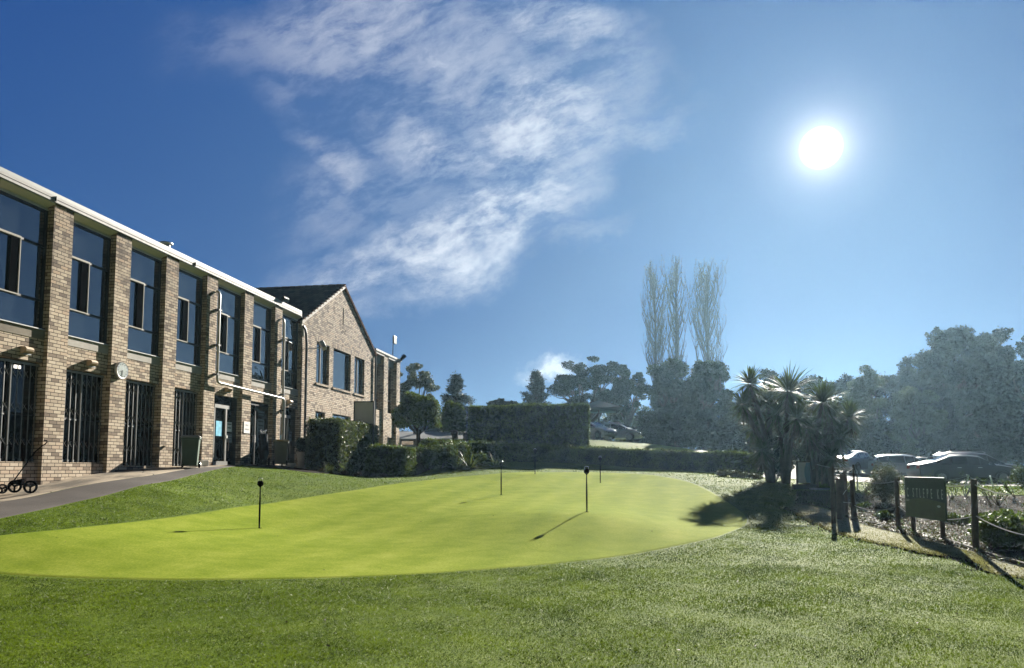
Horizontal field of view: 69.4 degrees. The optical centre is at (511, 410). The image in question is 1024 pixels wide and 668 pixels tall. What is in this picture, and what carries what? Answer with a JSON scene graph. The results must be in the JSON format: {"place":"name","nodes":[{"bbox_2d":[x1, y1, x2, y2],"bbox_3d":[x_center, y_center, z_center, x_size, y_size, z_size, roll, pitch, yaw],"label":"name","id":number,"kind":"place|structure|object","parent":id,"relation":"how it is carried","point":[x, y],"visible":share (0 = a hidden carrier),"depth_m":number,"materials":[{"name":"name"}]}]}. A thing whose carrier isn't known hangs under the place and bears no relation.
{"place":"outdoors","nodes":[
{"label":"outdoors","id":0,"kind":"place"},
{"bbox_2d":[0,465,233,501],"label":"concrete path","id":1,"kind":"structure","parent":0,"point":[62,484],"depth_m":18.31,"materials":[{"name":"beige concrete"}]},
{"bbox_2d":[0,440,47,493],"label":"golf trolley","id":2,"kind":"object","parent":1,"relation":"on","point":[19,482],"visible":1,"depth_m":16.22,"materials":[{"name":"black metal"}]},
{"bbox_2d":[180,435,201,467],"bbox_3d":[-9.866,1.252,22.706,0.570,0.985,0.704,2,-5,-18],"label":"wheelie bin","id":3,"kind":"object","parent":1,"relation":"on","point":[190,449],"visible":1,"depth_m":22.44,"materials":[{"name":"plastic"}]},
{"bbox_2d":[0,465,236,517],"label":"asphalt path","id":4,"kind":"structure","parent":0,"point":[42,501],"depth_m":15.78,"materials":[{"name":"grey asphalt"}]},
{"bbox_2d":[0,440,1023,667],"bbox_3d":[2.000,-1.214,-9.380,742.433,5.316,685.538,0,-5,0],"label":"lawn","id":5,"kind":"structure","parent":0,"point":[619,444],"depth_m":8.14,"materials":[{"name":"green plant"}]},
{"bbox_2d":[0,167,401,491],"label":"brick clubhouse","id":6,"kind":"structure","parent":5,"relation":"on","point":[186,339],"depth_m":21.80,"materials":[{"name":"brick"}]},
{"bbox_2d":[0,190,48,330],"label":"window","id":7,"kind":"structure","parent":6,"relation":"in","point":[23,224],"depth_m":17.44,"materials":[{"name":"glass"}]},
{"bbox_2d":[20,346,33,354],"bbox_3d":[-11.366,-1.409,17.335,0.168,0.189,0.240,-1,-5,9],"label":"wall light","id":8,"kind":"object","parent":6,"relation":"attached to","point":[24,350],"visible":1,"depth_m":17.25,"materials":[{"name":"beige metal"}]},
{"bbox_2d":[68,223,110,345],"bbox_3d":[-11.158,-3.316,19.478,0.175,2.985,1.580,-1,-5,9],"label":"window","id":9,"kind":"structure","parent":6,"relation":"in","point":[91,250],"depth_m":19.58,"materials":[{"name":"glass"}]},
{"bbox_2d":[114,362,127,378],"bbox_3d":[-10.770,-1.110,20.374,0.115,0.470,0.470,-1,-5,9],"label":"wall clock","id":10,"kind":"object","parent":6,"relation":"attached to","point":[120,370],"depth_m":20.32,"materials":[{"name":"white plastic"}]},
{"bbox_2d":[127,248,161,357],"bbox_3d":[-10.791,-3.142,21.643,0.175,2.985,1.590,-1,-5,9],"label":"window","id":11,"kind":"structure","parent":6,"relation":"in","point":[145,279],"depth_m":21.78,"materials":[{"name":"glass"}]},
{"bbox_2d":[176,269,202,367],"bbox_3d":[-10.432,-2.968,23.804,0.175,2.985,1.560,-1,-5,9],"label":"window","id":12,"kind":"structure","parent":6,"relation":"in","point":[190,287],"depth_m":23.96,"materials":[{"name":"glass"}]},
{"bbox_2d":[212,395,236,464],"bbox_3d":[-10.048,0.708,25.788,0.134,2.435,1.790,-1,-5,9],"label":"door","id":13,"kind":"structure","parent":6,"relation":"in","point":[225,408],"depth_m":25.88,"materials":[{"name":"metal"}]},
{"bbox_2d":[215,286,240,376],"bbox_3d":[-10.051,-2.786,26.070,0.175,2.985,1.790,-1,-5,9],"label":"window","id":14,"kind":"structure","parent":6,"relation":"in","point":[230,301],"depth_m":26.32,"materials":[{"name":"glass"}]},
{"bbox_2d":[252,302,271,383],"bbox_3d":[-9.663,-2.599,28.385,0.175,2.985,1.700,-1,-5,9],"label":"window","id":15,"kind":"structure","parent":6,"relation":"in","point":[261,347],"depth_m":28.57,"materials":[{"name":"glass"}]},
{"bbox_2d":[279,407,295,465],"bbox_3d":[-9.274,1.079,30.398,0.134,2.435,1.770,-1,-5,9],"label":"door","id":16,"kind":"structure","parent":6,"relation":"in","point":[289,433],"depth_m":30.82,"materials":[{"name":"metal"}]},
{"bbox_2d":[281,315,298,390],"bbox_3d":[-9.273,-2.415,30.678,0.175,2.985,1.770,-1,-5,9],"label":"window","id":17,"kind":"structure","parent":6,"relation":"in","point":[291,327],"depth_m":30.99,"materials":[{"name":"glass"}]},
{"bbox_2d":[315,343,329,387],"bbox_3d":[-8.688,-2.089,33.703,0.240,1.950,1.520,-1,-5,9],"label":"gable window","id":18,"kind":"structure","parent":6,"relation":"in","point":[321,357],"depth_m":33.82,"materials":[{"name":"blue glass"}]},
{"bbox_2d":[332,349,351,393],"bbox_3d":[-8.321,-1.916,35.918,0.240,1.960,2.280,-1,-5,9],"label":"gable window","id":19,"kind":"structure","parent":6,"relation":"in","point":[340,359],"depth_m":36.09,"materials":[{"name":"blue glass"}]},
{"bbox_2d":[354,357,364,396],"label":"gable window","id":20,"kind":"structure","parent":6,"relation":"in","point":[358,362],"depth_m":38.33,"materials":[{"name":"blue glass"}]},
{"bbox_2d":[374,355,380,409],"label":"window","id":21,"kind":"structure","parent":6,"relation":"in","point":[378,357],"depth_m":41.75,"materials":[{"name":"glass"}]},
{"bbox_2d":[388,360,393,412],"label":"window","id":22,"kind":"structure","parent":6,"relation":"in","point":[390,364],"depth_m":43.87,"materials":[{"name":"glass"}]},
{"bbox_2d":[243,454,431,475],"bbox_3d":[-6.405,2.219,31.570,5.353,1.153,11.500,-1,-5,9],"label":"bark bed","id":23,"kind":"object","parent":5,"relation":"on","point":[419,469],"visible":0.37,"depth_m":27.59,"materials":[{"name":"brown wood"}]},
{"bbox_2d":[256,430,269,464],"bbox_3d":[-9.146,1.347,27.177,0.454,1.315,0.874,2,-5,-25],"label":"golf bag","id":24,"kind":"object","parent":23,"relation":"on","point":[263,450],"visible":0.99,"depth_m":27.02,"materials":[{"name":"black fabric"}]},
{"bbox_2d":[273,439,288,465],"bbox_3d":[-8.857,1.602,28.296,0.570,0.985,0.704,2,-5,-18],"label":"wheelie bin","id":25,"kind":"object","parent":23,"relation":"on","point":[280,449],"visible":0.98,"depth_m":28.03,"materials":[{"name":"plastic"}]},
{"bbox_2d":[296,452,308,467],"bbox_3d":[-8.517,2.024,30.210,0.620,0.660,0.614,0,-5,0],"label":"plant pot","id":26,"kind":"object","parent":23,"relation":"on","point":[300,459],"visible":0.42,"depth_m":29.98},
{"bbox_2d":[294,436,308,451],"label":"potted plant","id":27,"kind":"object","parent":26,"relation":"in","point":[300,444],"visible":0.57,"depth_m":30.12,"materials":[{"name":"green plant"}]},
{"bbox_2d":[303,415,378,471],"bbox_3d":[-7.120,1.460,31.423,1.774,2.406,4.816,-1,-5,9],"label":"box hedge","id":28,"kind":"object","parent":23,"relation":"on","point":[340,444],"visible":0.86,"depth_m":29.38,"materials":[{"name":"green plant"}]},
{"bbox_2d":[363,441,416,476],"bbox_3d":[-4.922,1.994,30.044,2.088,1.507,1.789,0,-5,0],"label":"rounded hedge","id":29,"kind":"object","parent":23,"relation":"on","point":[397,461],"visible":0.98,"depth_m":29.47,"materials":[{"name":"green plant"}]},
{"bbox_2d":[390,391,442,451],"bbox_3d":[-4.790,0.612,37.080,2.646,3.234,2.758,0,-5,0],"label":"clipped round tree","id":30,"kind":"object","parent":23,"relation":"on","point":[428,408],"visible":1,"depth_m":36.45,"materials":[{"name":"green plant"}]},
{"bbox_2d":[416,441,442,469],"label":"leafy shrub","id":31,"kind":"object","parent":23,"relation":"on","point":[430,456],"visible":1,"depth_m":32.04,"materials":[{"name":"green plant"}]},
{"bbox_2d":[353,401,374,444],"bbox_3d":[-6.542,1.121,32.615,0.914,3.101,0.100,0,-5,2],"label":"framed board","id":32,"kind":"object","parent":5,"relation":"on","point":[364,411],"visible":0.59,"depth_m":32.68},
{"bbox_2d":[0,472,746,579],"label":"putting green","id":33,"kind":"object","parent":5,"relation":"on","point":[449,524],"visible":0.99,"depth_m":14.27,"materials":[{"name":"green plant"}]},
{"bbox_2d":[257,478,263,527],"bbox_3d":[-5.219,1.961,15.298,0.107,1.141,0.107,-5,-6,45],"label":"practice green marker","id":34,"kind":"object","parent":33,"relation":"on","point":[260,483],"visible":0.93,"depth_m":15.30,"materials":[{"name":"metal"}]},
{"bbox_2d":[584,466,588,511],"bbox_3d":[1.690,1.825,16.718,0.107,1.141,0.107,5,-6,-45],"label":"practice green marker","id":35,"kind":"object","parent":33,"relation":"on","point":[586,471],"visible":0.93,"depth_m":16.71,"materials":[{"name":"metal"}]},
{"bbox_2d":[400,362,439,433],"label":"airy tree","id":36,"kind":"object","parent":5,"relation":"on","point":[425,380],"visible":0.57,"depth_m":58.23,"materials":[{"name":"green plant"}]},
{"bbox_2d":[399,431,462,446],"bbox_3d":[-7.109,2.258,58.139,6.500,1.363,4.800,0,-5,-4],"label":"outbuilding","id":37,"kind":"structure","parent":5,"relation":"on","point":[406,439],"depth_m":56.59,"materials":[{"name":"grey"}]},
{"bbox_2d":[432,439,458,468],"bbox_3d":[-3.040,1.892,32.764,1.474,1.430,1.504,0,-5,0],"label":"leafy shrub","id":38,"kind":"object","parent":5,"relation":"on","point":[450,450],"visible":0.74,"depth_m":32.54,"materials":[{"name":"green plant"}]},
{"bbox_2d":[439,400,466,440],"bbox_3d":[-3.243,0.682,40.070,1.605,2.568,1.678,0,-5,0],"label":"clipped round tree","id":39,"kind":"object","parent":5,"relation":"on","point":[453,417],"visible":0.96,"depth_m":39.63,"materials":[{"name":"green plant"}]},
{"bbox_2d":[438,449,468,471],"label":"strap leaf plant","id":40,"kind":"object","parent":5,"relation":"on","point":[456,466],"visible":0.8,"depth_m":32.32,"materials":[{"name":"green plant"}]},
{"bbox_2d":[438,371,476,440],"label":"pine tree","id":41,"kind":"object","parent":5,"relation":"on","point":[454,386],"visible":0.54,"depth_m":56.15,"materials":[{"name":"green plant"}]},
{"bbox_2d":[453,439,471,465],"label":"leafy shrub","id":42,"kind":"object","parent":5,"relation":"on","point":[462,447],"visible":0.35,"depth_m":33.49,"materials":[{"name":"green plant"}]},
{"bbox_2d":[450,451,485,470],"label":"strap leaf plant","id":43,"kind":"object","parent":5,"relation":"on","point":[472,466],"visible":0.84,"depth_m":32.30,"materials":[{"name":"green plant"}]},
{"bbox_2d":[467,452,487,466],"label":"leafy shrub","id":44,"kind":"object","parent":5,"relation":"on","point":[482,460],"visible":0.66,"depth_m":33.26,"materials":[{"name":"green plant"}]},
{"bbox_2d":[486,398,520,405],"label":"round tree","id":45,"kind":"object","parent":5,"relation":"on","point":[499,401],"visible":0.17,"depth_m":59.86,"materials":[{"name":"green plant"}]},
{"bbox_2d":[466,401,590,446],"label":"tall hedge","id":46,"kind":"object","parent":5,"relation":"on","point":[564,424],"visible":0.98,"depth_m":40.36,"materials":[{"name":"green plant"}]},
{"bbox_2d":[519,369,551,404],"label":"cypress tree","id":47,"kind":"object","parent":5,"relation":"on","point":[537,388],"visible":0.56,"depth_m":60.03,"materials":[{"name":"green plant"}]},
{"bbox_2d":[419,437,763,474],"bbox_3d":[3.698,2.247,35.475,16.077,1.902,4.178,0,-5,0],"label":"hedge","id":48,"kind":"object","parent":5,"relation":"on","point":[683,460],"visible":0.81,"depth_m":35.65,"materials":[{"name":"green plant"}]},
{"bbox_2d":[546,355,637,439],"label":"broad tree","id":49,"kind":"object","parent":5,"relation":"on","point":[566,384],"visible":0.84,"depth_m":77.85,"materials":[{"name":"green plant"}]},
{"bbox_2d":[589,422,616,439],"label":"parked car","id":50,"kind":"object","parent":5,"relation":"on","point":[598,430],"visible":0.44,"depth_m":61.73,"materials":[{"name":"grey metal"}]},
{"bbox_2d":[589,400,621,422],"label":"shade umbrella","id":51,"kind":"object","parent":5,"relation":"on","point":[598,406],"visible":0.67,"depth_m":67.07,"materials":[{"name":"fabric"}]},
{"bbox_2d":[593,422,644,441],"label":"parked car","id":52,"kind":"object","parent":5,"relation":"on","point":[626,432],"visible":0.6,"depth_m":65.08,"materials":[{"name":"grey metal"}]},
{"bbox_2d":[601,405,652,442],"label":"understory tree","id":53,"kind":"object","parent":5,"relation":"on","point":[616,418],"visible":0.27,"depth_m":89.43,"materials":[{"name":"green plant"}]},
{"bbox_2d":[611,364,645,441],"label":"broad tree","id":54,"kind":"object","parent":5,"relation":"on","point":[627,416],"visible":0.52,"depth_m":85.90,"materials":[{"name":"green plant"}]},
{"bbox_2d":[640,258,675,404],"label":"bare poplar","id":55,"kind":"object","parent":5,"relation":"on","point":[656,349],"visible":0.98,"depth_m":106.29,"materials":[{"name":"green plant"}]},
{"bbox_2d":[634,357,690,446],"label":"dense tree","id":56,"kind":"object","parent":5,"relation":"on","point":[668,400],"visible":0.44,"depth_m":61.62,"materials":[{"name":"green plant"}]},
{"bbox_2d":[662,256,690,380],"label":"bare poplar","id":57,"kind":"object","parent":5,"relation":"on","point":[674,280],"visible":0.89,"depth_m":106.09,"materials":[{"name":"green plant"}]},
{"bbox_2d":[632,411,722,447],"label":"understory tree","id":58,"kind":"object","parent":5,"relation":"on","point":[686,429],"visible":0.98,"depth_m":56.72,"materials":[{"name":"green plant"}]},
{"bbox_2d":[684,257,726,380],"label":"bare poplar","id":59,"kind":"object","parent":5,"relation":"on","point":[704,301],"visible":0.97,"depth_m":105.95,"materials":[{"name":"green plant"}]},
{"bbox_2d":[677,359,735,450],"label":"dense tree","id":60,"kind":"object","parent":5,"relation":"on","point":[701,389],"visible":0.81,"depth_m":59.63,"materials":[{"name":"green plant"}]},
{"bbox_2d":[399,414,1023,466],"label":"wood","id":61,"kind":"object","parent":5,"relation":"on","point":[1012,461],"depth_m":99.09,"materials":[{"name":"green plant"}]},
{"bbox_2d":[701,406,783,452],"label":"understory tree","id":62,"kind":"object","parent":5,"relation":"on","point":[735,440],"visible":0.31,"depth_m":62.29,"materials":[{"name":"green plant"}]},
{"bbox_2d":[725,365,784,482],"bbox_3d":[9.233,0.524,27.778,2.188,4.623,3.210,-3,-6,35],"label":"cabbage tree","id":63,"kind":"object","parent":5,"relation":"on","point":[757,434],"visible":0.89,"depth_m":27.39,"materials":[{"name":"green plant"}]},
{"bbox_2d":[736,368,791,453],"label":"dense tree","id":64,"kind":"object","parent":5,"relation":"on","point":[766,372],"visible":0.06,"depth_m":65.69,"materials":[{"name":"green plant"}]},
{"bbox_2d":[756,430,801,481],"bbox_3d":[10.011,1.673,28.010,1.745,2.084,1.759,0,-5,0],"label":"leafy shrub","id":65,"kind":"object","parent":5,"relation":"on","point":[778,468],"visible":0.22,"depth_m":27.66,"materials":[{"name":"green plant"}]},
{"bbox_2d":[760,358,821,483],"bbox_3d":[10.209,0.429,27.301,2.597,4.743,2.874,0,-5,0],"label":"cabbage tree","id":66,"kind":"object","parent":5,"relation":"on","point":[793,406],"visible":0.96,"depth_m":27.09,"materials":[{"name":"green plant"}]},
{"bbox_2d":[792,461,815,488],"bbox_3d":[9.918,2.216,25.103,0.742,0.990,0.200,0,-5,4],"label":"white and blue board","id":67,"kind":"object","parent":5,"relation":"on","point":[803,472],"visible":0.81,"depth_m":25.08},
{"bbox_2d":[792,374,843,442],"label":"dense tree","id":68,"kind":"object","parent":5,"relation":"on","point":[815,380],"visible":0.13,"depth_m":68.17,"materials":[{"name":"green plant"}]},
{"bbox_2d":[796,433,842,481],"bbox_3d":[11.843,1.764,28.573,1.892,2.126,2.027,0,-5,0],"label":"leafy shrub","id":69,"kind":"object","parent":5,"relation":"on","point":[819,470],"visible":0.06,"depth_m":28.11,"materials":[{"name":"green plant"}]},
{"bbox_2d":[790,377,856,483],"bbox_3d":[11.445,0.806,27.314,3.316,4.134,2.283,3,-5,-31],"label":"cabbage tree","id":70,"kind":"object","parent":5,"relation":"on","point":[829,413],"visible":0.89,"depth_m":27.08,"materials":[{"name":"green plant"}]},
{"bbox_2d":[818,395,873,483],"bbox_3d":[12.521,1.132,27.630,2.106,3.470,3.095,-3,-6,34],"label":"cabbage tree","id":71,"kind":"object","parent":5,"relation":"on","point":[839,446],"visible":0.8,"depth_m":27.30,"materials":[{"name":"green plant"}]},
{"bbox_2d":[816,373,875,411],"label":"dense tree","id":72,"kind":"object","parent":5,"relation":"on","point":[842,386],"visible":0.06,"depth_m":72.60,"materials":[{"name":"green plant"}]},
{"bbox_2d":[820,412,900,472],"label":"understory tree","id":73,"kind":"object","parent":5,"relation":"on","point":[879,441],"visible":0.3,"depth_m":60.45,"materials":[{"name":"green plant"}]},
{"bbox_2d":[840,365,898,455],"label":"thin tree","id":74,"kind":"object","parent":5,"relation":"on","point":[863,388],"visible":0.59,"depth_m":65.51,"materials":[{"name":"green plant"}]},
{"bbox_2d":[779,507,1023,579],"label":"soil crumbs","id":75,"kind":"object","parent":5,"relation":"on","point":[916,552],"visible":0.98,"depth_m":12.35,"materials":[{"name":"brown soil"}]},
{"bbox_2d":[869,371,935,455],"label":"dense tree","id":76,"kind":"object","parent":5,"relation":"on","point":[890,387],"visible":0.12,"depth_m":71.30,"materials":[{"name":"green plant"}]},
{"bbox_2d":[786,504,1023,578],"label":"dry grass strip","id":77,"kind":"object","parent":5,"relation":"on","point":[1003,563],"visible":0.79,"depth_m":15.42,"materials":[{"name":"beige plant"}]},
{"bbox_2d":[889,356,922,438],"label":"dense tree","id":78,"kind":"object","parent":5,"relation":"on","point":[907,366],"visible":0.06,"depth_m":74.79,"materials":[{"name":"green plant"}]},
{"bbox_2d":[795,490,1023,563],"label":"mulched rose bed","id":79,"kind":"object","parent":5,"relation":"on","point":[1014,507],"visible":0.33,"depth_m":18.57,"materials":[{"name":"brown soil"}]},
{"bbox_2d":[864,461,904,503],"bbox_3d":[10.261,1.986,20.419,0.994,1.236,1.041,0,-5,0],"label":"feathery shrub","id":80,"kind":"object","parent":79,"relation":"on","point":[880,488],"visible":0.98,"depth_m":20.26,"materials":[{"name":"green plant"}]},
{"bbox_2d":[873,510,895,518],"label":"ground plant","id":81,"kind":"object","parent":79,"relation":"on","point":[883,514],"visible":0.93,"depth_m":17.77,"materials":[{"name":"green plant"}]},
{"bbox_2d":[793,489,1023,564],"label":"weeds","id":82,"kind":"object","parent":79,"relation":"on","point":[921,531],"visible":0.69,"depth_m":16.27,"materials":[{"name":"green plant"}]},
{"bbox_2d":[904,477,947,538],"bbox_3d":[8.327,1.984,14.821,0.126,1.300,1.787,0,-5,6],"label":"lettered sign","id":83,"kind":"object","parent":79,"relation":"on","point":[925,497],"visible":1,"depth_m":14.72,"materials":[{"name":"green wood"}]},
{"bbox_2d":[946,480,959,498],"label":"pruned rose","id":84,"kind":"object","parent":79,"relation":"on","point":[952,495],"visible":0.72,"depth_m":20.44,"materials":[{"name":"green plant"}]},
{"bbox_2d":[948,511,970,523],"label":"ground plant","id":85,"kind":"object","parent":79,"relation":"on","point":[957,516],"visible":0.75,"depth_m":16.87,"materials":[{"name":"green plant"}]},
{"bbox_2d":[947,539,1023,566],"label":"timber edging","id":86,"kind":"object","parent":79,"relation":"on","point":[1013,561],"visible":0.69,"depth_m":11.87,"materials":[{"name":"brown wood"}]},
{"bbox_2d":[977,479,999,499],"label":"pruned rose","id":87,"kind":"object","parent":79,"relation":"on","point":[982,491],"visible":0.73,"depth_m":20.07,"materials":[{"name":"green plant"}]},
{"bbox_2d":[965,511,1023,550],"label":"leafy bush","id":88,"kind":"object","parent":79,"relation":"on","point":[996,537],"visible":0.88,"depth_m":12.90,"materials":[{"name":"green plant"}]},
{"bbox_2d":[981,479,1011,504],"bbox_3d":[12.460,2.110,19.025,0.698,0.732,0.488,-4,-6,38],"label":"pruned rose","id":89,"kind":"object","parent":79,"relation":"on","point":[997,498],"visible":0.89,"depth_m":18.98,"materials":[{"name":"green plant"}]},
{"bbox_2d":[984,508,1017,517],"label":"ground plant","id":90,"kind":"object","parent":79,"relation":"on","point":[1010,511],"visible":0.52,"depth_m":17.22,"materials":[{"name":"green plant"}]},
{"bbox_2d":[997,477,1022,497],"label":"pruned rose","id":91,"kind":"object","parent":79,"relation":"on","point":[1002,481],"visible":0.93,"depth_m":20.35,"materials":[{"name":"green plant"}]},
{"bbox_2d":[803,464,1023,547],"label":"post and rope fence","id":92,"kind":"object","parent":5,"relation":"on","point":[839,505],"visible":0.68,"depth_m":17.30,"materials":[{"name":"brown wood"}]},
{"bbox_2d":[887,386,949,456],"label":"understory tree","id":93,"kind":"object","parent":5,"relation":"on","point":[920,416],"visible":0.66,"depth_m":65.28,"materials":[{"name":"green plant"}]},
{"bbox_2d":[892,324,1010,420],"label":"tall tree","id":94,"kind":"object","parent":5,"relation":"on","point":[946,376],"visible":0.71,"depth_m":68.70,"materials":[{"name":"green plant"}]},
{"bbox_2d":[914,429,990,456],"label":"understory tree","id":95,"kind":"object","parent":5,"relation":"on","point":[935,442],"visible":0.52,"depth_m":57.76,"materials":[{"name":"green plant"}]},
{"bbox_2d":[927,385,1023,462],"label":"understory tree","id":96,"kind":"object","parent":5,"relation":"on","point":[1002,428],"visible":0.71,"depth_m":62.50,"materials":[{"name":"green plant"}]},
{"bbox_2d":[973,326,1023,462],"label":"tall tree","id":97,"kind":"object","parent":5,"relation":"on","point":[1001,335],"visible":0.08,"depth_m":74.15,"materials":[{"name":"green plant"}]},
{"bbox_2d":[997,336,1023,408],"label":"tall tree","id":98,"kind":"object","parent":5,"relation":"on","point":[1005,354],"visible":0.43,"depth_m":71.10,"materials":[{"name":"green plant"}]},
{"bbox_2d":[1010,464,1023,488],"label":"clipped shrub","id":99,"kind":"object","parent":5,"relation":"on","point":[1017,474],"visible":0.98,"depth_m":25.00,"materials":[{"name":"green plant"}]},
{"bbox_2d":[0,0,1023,467],"label":"sky","id":100,"kind":"structure","parent":0,"point":[491,187],"materials":[{"name":"blue"}]},
{"bbox_2d":[687,448,1020,485],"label":"car park","id":101,"kind":"structure","parent":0,"point":[864,476],"depth_m":41.80,"materials":[{"name":"grey asphalt"}]},
{"bbox_2d":[834,451,869,473],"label":"parked car","id":102,"kind":"object","parent":101,"relation":"on","point":[858,460],"visible":0.39,"depth_m":46.44,"materials":[{"name":"silver metal"}]},
{"bbox_2d":[865,454,922,475],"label":"parked car","id":103,"kind":"object","parent":101,"relation":"on","point":[900,461],"visible":0.2,"depth_m":46.21,"materials":[{"name":"silver metal"}]},
{"bbox_2d":[906,454,1014,483],"bbox_3d":[22.487,2.934,36.883,4.740,1.510,2.033,0,-5,6],"label":"parked car","id":104,"kind":"object","parent":101,"relation":"on","point":[948,467],"visible":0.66,"depth_m":36.10,"materials":[{"name":"grey metal"}]},
{"bbox_2d":[926,451,1016,482],"bbox_3d":[25.199,3.099,40.382,4.720,1.777,2.113,0,-5,6],"label":"parked car","id":105,"kind":"object","parent":101,"relation":"on","point":[984,455],"visible":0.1,"depth_m":39.77,"materials":[{"name":"grey metal"}]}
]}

